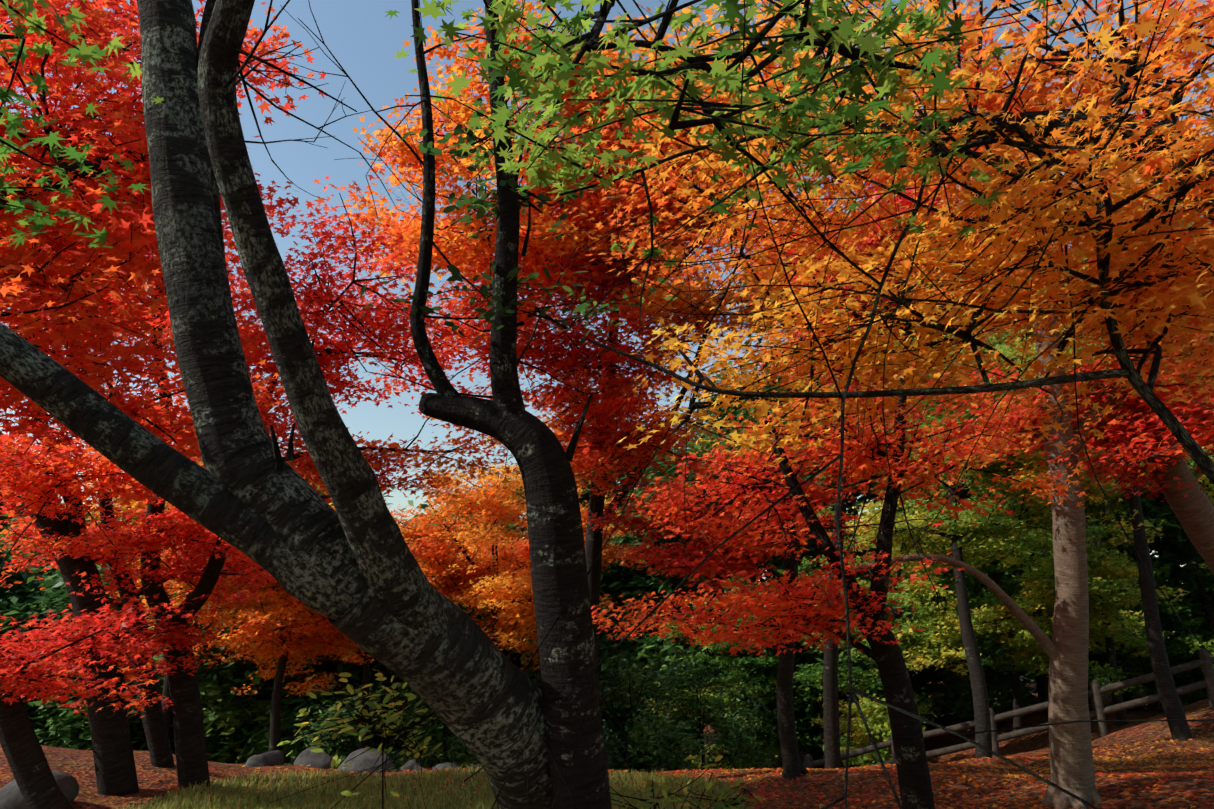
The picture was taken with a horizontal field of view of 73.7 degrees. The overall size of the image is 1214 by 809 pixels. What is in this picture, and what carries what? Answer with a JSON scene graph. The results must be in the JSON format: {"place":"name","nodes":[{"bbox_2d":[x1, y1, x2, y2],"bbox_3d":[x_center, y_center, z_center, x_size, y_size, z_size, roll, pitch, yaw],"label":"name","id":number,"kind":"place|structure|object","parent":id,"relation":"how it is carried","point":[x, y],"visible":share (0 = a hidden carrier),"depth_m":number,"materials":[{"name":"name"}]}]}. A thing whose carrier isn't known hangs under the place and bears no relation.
{"place":"outdoors","nodes":[
{"label":"outdoors","id":0,"kind":"place"},
{"bbox_2d":[0,609,1213,808],"bbox_3d":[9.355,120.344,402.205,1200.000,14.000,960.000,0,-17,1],"label":"ground","id":1,"kind":"structure","parent":0,"point":[78,765],"depth_m":9.43,"materials":[{"name":"brown soil"}]},
{"bbox_2d":[0,477,26,546],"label":"tree","id":2,"kind":"object","parent":1,"relation":"on","point":[4,517],"depth_m":31.68,"materials":[{"name":"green plant"}]},
{"bbox_2d":[0,528,69,698],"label":"tree","id":3,"kind":"object","parent":1,"relation":"on","point":[37,587],"visible":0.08,"depth_m":23.49,"materials":[{"name":"green plant"}]},
{"bbox_2d":[0,521,70,740],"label":"tree","id":4,"kind":"object","parent":1,"relation":"on","point":[8,558],"visible":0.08,"depth_m":22.97,"materials":[{"name":"green plant"}]},
{"bbox_2d":[0,771,79,808],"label":"rock","id":5,"kind":"object","parent":1,"relation":"on","point":[11,796],"visible":0.54,"depth_m":7.36,"materials":[{"name":"grey stone"}]},
{"bbox_2d":[0,499,141,749],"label":"evergreen","id":6,"kind":"object","parent":1,"relation":"on","point":[15,610],"visible":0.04,"depth_m":21.83,"materials":[{"name":"green plant"}]},
{"bbox_2d":[0,596,192,808],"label":"maple","id":7,"kind":"object","parent":1,"relation":"on","point":[38,786],"visible":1,"depth_m":6.38,"materials":[{"name":"red plant"}]},
{"bbox_2d":[0,457,203,679],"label":"evergreen","id":8,"kind":"object","parent":1,"relation":"on","point":[15,526],"visible":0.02,"depth_m":27.37,"materials":[{"name":"green plant"}]},
{"bbox_2d":[20,457,205,749],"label":"evergreen","id":9,"kind":"object","parent":1,"relation":"on","point":[73,721],"visible":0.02,"depth_m":20.25,"materials":[{"name":"green plant"}]},
{"bbox_2d":[0,76,248,795],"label":"maple","id":10,"kind":"object","parent":1,"relation":"on","point":[47,511],"visible":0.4,"depth_m":8.27,"materials":[{"name":"red plant"}]},
{"bbox_2d":[0,454,274,767],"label":"maple","id":11,"kind":"object","parent":1,"relation":"on","point":[157,737],"visible":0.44,"depth_m":9.56,"materials":[{"name":"red plant"}]},
{"bbox_2d":[0,0,327,545],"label":"maple","id":12,"kind":"object","parent":1,"relation":"on","point":[28,317],"visible":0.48,"depth_m":4.63,"materials":[{"name":"red plant"}]},
{"bbox_2d":[63,456,298,735],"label":"orange maple","id":13,"kind":"object","parent":1,"relation":"on","point":[225,606],"visible":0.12,"depth_m":14.02,"materials":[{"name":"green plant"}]},
{"bbox_2d":[130,665,270,762],"bbox_3d":[-10.837,8.246,24.229,6.273,8.318,8.343,7,-18,-21],"label":"bush","id":14,"kind":"object","parent":1,"relation":"on","point":[209,740],"visible":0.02,"depth_m":21.85,"materials":[{"name":"green plant"}]},
{"bbox_2d":[245,750,283,766],"bbox_3d":[-4.694,4.997,11.115,0.387,0.434,0.691,-6,-18,18],"label":"rock","id":15,"kind":"object","parent":1,"relation":"on","point":[272,758],"visible":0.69,"depth_m":11.02,"materials":[{"name":"grey stone"}]},
{"bbox_2d":[127,476,407,750],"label":"orange maple","id":16,"kind":"object","parent":1,"relation":"on","point":[263,631],"visible":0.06,"depth_m":13.46,"materials":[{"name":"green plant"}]},
{"bbox_2d":[145,483,401,769],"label":"evergreen","id":17,"kind":"object","parent":1,"relation":"on","point":[213,677],"visible":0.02,"depth_m":19.49,"materials":[{"name":"green plant"}]},
{"bbox_2d":[0,0,552,808],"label":"tree","id":18,"kind":"object","parent":1,"relation":"on","point":[348,566],"visible":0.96,"depth_m":3.31,"materials":[{"name":"grey plant"}]},
{"bbox_2d":[294,746,334,769],"bbox_3d":[-4.157,5.158,11.518,0.535,0.530,0.520,14,-22,-38],"label":"rock","id":19,"kind":"object","parent":1,"relation":"on","point":[321,760],"visible":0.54,"depth_m":11.45,"materials":[{"name":"grey stone"}]},
{"bbox_2d":[198,508,443,769],"bbox_3d":[-7.052,7.338,21.848,7.253,8.761,7.358,0,-17,1],"label":"bush","id":20,"kind":"object","parent":1,"relation":"on","point":[292,705],"visible":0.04,"depth_m":19.68,"materials":[{"name":"green plant"}]},
{"bbox_2d":[66,59,606,788],"bbox_3d":[-2.951,0.967,8.132,6.017,8.687,4.690,0,-17,1],"label":"maple","id":21,"kind":"object","parent":1,"relation":"on","point":[188,729],"visible":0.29,"depth_m":8.16,"materials":[{"name":"red plant"}]},
{"bbox_2d":[291,450,387,506],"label":"maple tree","id":22,"kind":"object","parent":1,"relation":"on","point":[306,478],"depth_m":32.91,"materials":[{"name":"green plant"}]},
{"bbox_2d":[293,679,421,769],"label":"shrub","id":23,"kind":"object","parent":1,"relation":"on","point":[328,737],"visible":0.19,"depth_m":16.71,"materials":[{"name":"green plant"}]},
{"bbox_2d":[199,498,524,749],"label":"orange maple","id":24,"kind":"object","parent":1,"relation":"on","point":[435,565],"visible":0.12,"depth_m":14.79,"materials":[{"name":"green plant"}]},
{"bbox_2d":[337,748,394,772],"bbox_3d":[-3.622,5.468,11.945,1.094,0.716,0.546,-7,-18,21],"label":"rock","id":25,"kind":"object","parent":1,"relation":"on","point":[369,758],"visible":0.35,"depth_m":11.81,"materials":[{"name":"grey stone"}]},
{"bbox_2d":[395,759,424,771],"bbox_3d":[-2.929,5.417,12.011,0.470,0.281,0.554,16,-23,-42],"label":"rock","id":26,"kind":"object","parent":1,"relation":"on","point":[410,765],"visible":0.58,"depth_m":11.91,"materials":[{"name":"grey stone"}]},
{"bbox_2d":[389,512,430,709],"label":"tree","id":27,"kind":"object","parent":1,"relation":"on","point":[406,685],"depth_m":31.59,"materials":[{"name":"green plant"}]},
{"bbox_2d":[308,494,539,765],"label":"evergreen","id":28,"kind":"object","parent":1,"relation":"on","point":[341,666],"visible":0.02,"depth_m":21.50,"materials":[{"name":"green plant"}]},
{"bbox_2d":[116,763,744,808],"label":"grass","id":29,"kind":"structure","parent":1,"relation":"on","point":[247,801],"depth_m":8.79,"materials":[{"name":"green plant"}]},
{"bbox_2d":[381,672,480,768],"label":"shrub","id":30,"kind":"object","parent":1,"relation":"on","point":[444,750],"visible":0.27,"depth_m":14.84,"materials":[{"name":"green plant"}]},
{"bbox_2d":[431,762,459,769],"bbox_3d":[-2.304,5.774,12.459,0.910,0.480,0.778,-7,-18,23],"label":"rock","id":31,"kind":"object","parent":1,"relation":"on","point":[439,765],"visible":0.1,"depth_m":12.44,"materials":[{"name":"grey stone"}]},
{"bbox_2d":[469,764,481,768],"bbox_3d":[-1.803,5.860,12.495,0.731,0.545,0.634,4,-17,-11],"label":"rock","id":32,"kind":"object","parent":1,"relation":"on","point":[475,765],"visible":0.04,"depth_m":12.56,"materials":[{"name":"grey stone"}]},
{"bbox_2d":[280,0,677,808],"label":"tree","id":33,"kind":"object","parent":1,"relation":"on","point":[532,444],"visible":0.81,"depth_m":3.73,"materials":[{"name":"brown plant"}]},
{"bbox_2d":[383,456,653,769],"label":"evergreen","id":34,"kind":"object","parent":1,"relation":"on","point":[461,606],"visible":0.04,"depth_m":20.58,"materials":[{"name":"green plant"}]},
{"bbox_2d":[277,667,769,808],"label":"shrub","id":35,"kind":"object","parent":1,"relation":"on","point":[363,715],"visible":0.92,"depth_m":4.27,"materials":[{"name":"green plant"}]},
{"bbox_2d":[404,436,643,763],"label":"orange maple","id":36,"kind":"object","parent":1,"relation":"on","point":[513,595],"visible":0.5,"depth_m":13.98,"materials":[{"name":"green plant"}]},
{"bbox_2d":[0,0,1056,274],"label":"green maple","id":37,"kind":"object","parent":1,"relation":"on","point":[724,78],"visible":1,"depth_m":2.04,"materials":[{"name":"green plant"}]},
{"bbox_2d":[522,671,625,769],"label":"shrub","id":38,"kind":"object","parent":1,"relation":"on","point":[611,743],"visible":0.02,"depth_m":16.24,"materials":[{"name":"green plant"}]},
{"bbox_2d":[343,0,823,697],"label":"maple","id":39,"kind":"object","parent":1,"relation":"on","point":[597,434],"visible":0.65,"depth_m":8.84,"materials":[{"name":"orange plant"}]},
{"bbox_2d":[503,581,703,773],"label":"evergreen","id":40,"kind":"object","parent":1,"relation":"on","point":[635,766],"depth_m":22.32,"materials":[{"name":"green plant"}]},
{"bbox_2d":[87,723,1213,808],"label":"fallen leaves","id":41,"kind":"object","parent":1,"relation":"on","point":[1025,775],"visible":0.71,"depth_m":8.82,"materials":[{"name":"orange plant"}]},
{"bbox_2d":[598,645,711,772],"bbox_3d":[0.490,6.008,14.782,2.779,3.083,2.816,0,-17,1],"label":"shrub","id":42,"kind":"object","parent":1,"relation":"on","point":[664,735],"visible":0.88,"depth_m":14.76,"materials":[{"name":"green plant"}]},
{"bbox_2d":[541,414,772,772],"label":"evergreen","id":43,"kind":"object","parent":1,"relation":"on","point":[616,580],"visible":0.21,"depth_m":22.26,"materials":[{"name":"green plant"}]},
{"bbox_2d":[645,557,706,739],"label":"tree","id":44,"kind":"object","parent":1,"relation":"on","point":[696,738],"depth_m":29.56,"materials":[{"name":"green plant"}]},
{"bbox_2d":[605,436,773,764],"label":"evergreen","id":45,"kind":"object","parent":1,"relation":"on","point":[754,583],"depth_m":29.95,"materials":[{"name":"green plant"}]},
{"bbox_2d":[629,641,781,770],"bbox_3d":[2.278,6.950,16.832,3.076,3.896,3.713,-11,-20,32],"label":"shrub","id":46,"kind":"object","parent":1,"relation":"on","point":[738,753],"visible":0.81,"depth_m":16.44,"materials":[{"name":"green plant"}]},
{"bbox_2d":[581,417,856,778],"bbox_3d":[1.298,2.788,9.240,3.383,5.468,2.469,8,-19,-25],"label":"thin maple","id":47,"kind":"object","parent":1,"relation":"on","point":[793,767],"visible":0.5,"depth_m":9.53,"materials":[{"name":"red plant"}]},
{"bbox_2d":[641,582,800,771],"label":"green tree","id":48,"kind":"object","parent":1,"relation":"on","point":[766,695],"visible":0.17,"depth_m":19.08,"materials":[{"name":"green plant"}]},
{"bbox_2d":[598,409,850,746],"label":"evergreen","id":49,"kind":"object","parent":1,"relation":"on","point":[646,646],"visible":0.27,"depth_m":20.85,"materials":[{"name":"green plant"}]},
{"bbox_2d":[271,0,1213,808],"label":"maple","id":50,"kind":"object","parent":1,"relation":"on","point":[1157,146],"visible":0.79,"depth_m":2.88,"materials":[{"name":"orange plant"}]},
{"bbox_2d":[691,415,840,736],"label":"evergreen","id":51,"kind":"object","parent":1,"relation":"on","point":[769,576],"depth_m":29.76,"materials":[{"name":"green plant"}]},
{"bbox_2d":[705,684,861,768],"bbox_3d":[4.061,8.373,19.904,3.897,3.179,3.515,-13,-21,35],"label":"shrub","id":52,"kind":"object","parent":1,"relation":"on","point":[800,726],"visible":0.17,"depth_m":19.20,"materials":[{"name":"green plant"}]},
{"bbox_2d":[637,259,947,769],"bbox_3d":[4.974,2.689,23.538,8.158,15.390,7.555,0,-17,1],"label":"evergreen","id":53,"kind":"object","parent":1,"relation":"on","point":[816,704],"visible":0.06,"depth_m":21.77,"materials":[{"name":"green plant"}]},
{"bbox_2d":[682,556,920,768],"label":"green tree","id":54,"kind":"object","parent":1,"relation":"on","point":[765,666],"visible":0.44,"depth_m":18.90,"materials":[{"name":"green plant"}]},
{"bbox_2d":[591,243,1103,808],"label":"dark maple","id":55,"kind":"object","parent":1,"relation":"on","point":[911,761],"visible":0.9,"depth_m":6.00,"materials":[{"name":"red plant"}]},
{"bbox_2d":[735,287,960,720],"bbox_3d":[7.502,2.233,24.284,7.620,14.542,7.578,0,-17,1],"label":"evergreen","id":56,"kind":"object","parent":1,"relation":"on","point":[858,502],"visible":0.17,"depth_m":22.50,"materials":[{"name":"green plant"}]},
{"bbox_2d":[687,104,1009,768],"bbox_3d":[3.065,1.373,10.209,4.203,9.785,5.258,11,-20,-32],"label":"maple","id":57,"kind":"object","parent":1,"relation":"on","point":[831,719],"visible":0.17,"depth_m":10.91,"materials":[{"name":"orange plant"}]},
{"bbox_2d":[801,300,932,688],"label":"evergreen","id":58,"kind":"object","parent":1,"relation":"on","point":[857,521],"depth_m":31.95,"materials":[{"name":"green plant"}]},
{"bbox_2d":[838,617,947,729],"bbox_3d":[6.815,6.972,19.607,3.135,3.824,3.493,0,-17,1],"label":"shrub","id":59,"kind":"object","parent":1,"relation":"on","point":[857,664],"visible":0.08,"depth_m":19.27,"materials":[{"name":"green plant"}]},
{"bbox_2d":[797,495,1052,767],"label":"green tree","id":60,"kind":"object","parent":1,"relation":"on","point":[917,647],"visible":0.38,"depth_m":15.72,"materials":[{"name":"green plant"}]},
{"bbox_2d":[862,435,1053,730],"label":"green tree","id":61,"kind":"object","parent":1,"relation":"on","point":[995,569],"visible":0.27,"depth_m":17.63,"materials":[{"name":"green plant"}]},
{"bbox_2d":[819,269,1096,724],"bbox_3d":[9.791,2.342,23.373,8.245,14.220,7.624,0,-17,1],"label":"evergreen","id":62,"kind":"object","parent":1,"relation":"on","point":[936,677],"visible":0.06,"depth_m":20.71,"materials":[{"name":"green plant"}]},
{"bbox_2d":[732,649,1213,770],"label":"log fence","id":63,"kind":"object","parent":1,"relation":"on","point":[1096,691],"visible":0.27,"depth_m":13.29,"materials":[{"name":"brown wood"}]},
{"bbox_2d":[790,313,1165,758],"bbox_3d":[5.856,1.772,12.931,6.001,7.937,4.325,-8,-19,25],"label":"green tree","id":64,"kind":"object","parent":1,"relation":"on","point":[962,535],"visible":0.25,"depth_m":12.99,"materials":[{"name":"green plant"}]},
{"bbox_2d":[933,586,1046,731],"bbox_3d":[9.394,6.164,19.371,2.802,3.683,3.644,-10,-20,30],"label":"shrub","id":65,"kind":"object","parent":1,"relation":"on","point":[989,678],"visible":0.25,"depth_m":18.92,"materials":[{"name":"green plant"}]},
{"bbox_2d":[809,99,1213,808],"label":"maple tree","id":66,"kind":"object","parent":1,"relation":"on","point":[1071,743],"visible":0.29,"depth_m":6.92,"materials":[{"name":"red plant"}]},
{"bbox_2d":[869,226,1160,702],"bbox_3d":[11.859,1.021,23.343,8.314,15.019,7.073,0,-17,1],"label":"evergreen","id":67,"kind":"object","parent":1,"relation":"on","point":[1040,688],"visible":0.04,"depth_m":21.30,"materials":[{"name":"green plant"}]},
{"bbox_2d":[885,326,1212,736],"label":"green tree","id":68,"kind":"object","parent":1,"relation":"on","point":[1039,613],"visible":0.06,"depth_m":18.05,"materials":[{"name":"green plant"}]},
{"bbox_2d":[912,40,1213,574],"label":"maple","id":69,"kind":"object","parent":1,"relation":"on","point":[1193,511],"visible":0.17,"depth_m":7.17,"materials":[{"name":"orange plant"}]},
{"bbox_2d":[943,156,1213,740],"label":"green tree","id":70,"kind":"object","parent":1,"relation":"on","point":[1170,700],"visible":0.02,"depth_m":12.14,"materials":[{"name":"green plant"}]},
{"bbox_2d":[978,452,1193,726],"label":"green tree","id":71,"kind":"object","parent":1,"relation":"on","point":[1105,631],"visible":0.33,"depth_m":15.30,"materials":[{"name":"green plant"}]},
{"bbox_2d":[1002,554,1178,710],"bbox_3d":[11.139,5.280,18.849,3.506,4.233,3.621,15,-23,-41],"label":"shrub","id":72,"kind":"object","parent":1,"relation":"on","point":[1089,701],"visible":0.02,"depth_m":18.75,"materials":[{"name":"green plant"}]},
{"bbox_2d":[978,268,1213,710],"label":"evergreen","id":73,"kind":"object","parent":1,"relation":"on","point":[1162,550],"visible":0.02,"depth_m":19.54,"materials":[{"name":"green plant"}]},
{"bbox_2d":[1040,434,1213,699],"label":"green tree","id":74,"kind":"object","parent":1,"relation":"on","point":[1181,649],"visible":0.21,"depth_m":17.76,"materials":[{"name":"green plant"}]},
{"bbox_2d":[1075,196,1195,547],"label":"evergreen","id":75,"kind":"object","parent":1,"relation":"on","point":[1187,460],"depth_m":25.53,"materials":[{"name":"green plant"}]},
{"bbox_2d":[1068,306,1213,711],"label":"evergreen","id":76,"kind":"object","parent":1,"relation":"on","point":[1159,499],"visible":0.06,"depth_m":20.80,"materials":[{"name":"green plant"}]},
{"bbox_2d":[1095,554,1213,712],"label":"tree","id":77,"kind":"object","parent":1,"relation":"on","point":[1148,671],"visible":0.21,"depth_m":18.21,"materials":[{"name":"green plant"}]},
{"bbox_2d":[1188,455,1213,669],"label":"green tree","id":78,"kind":"object","parent":1,"relation":"on","point":[1210,493],"visible":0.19,"depth_m":16.74,"materials":[{"name":"green plant"}]},
{"bbox_2d":[0,0,1213,583],"label":"sky","id":79,"kind":"structure","parent":0,"point":[364,41],"materials":[{"name":"blue"}]}
]}

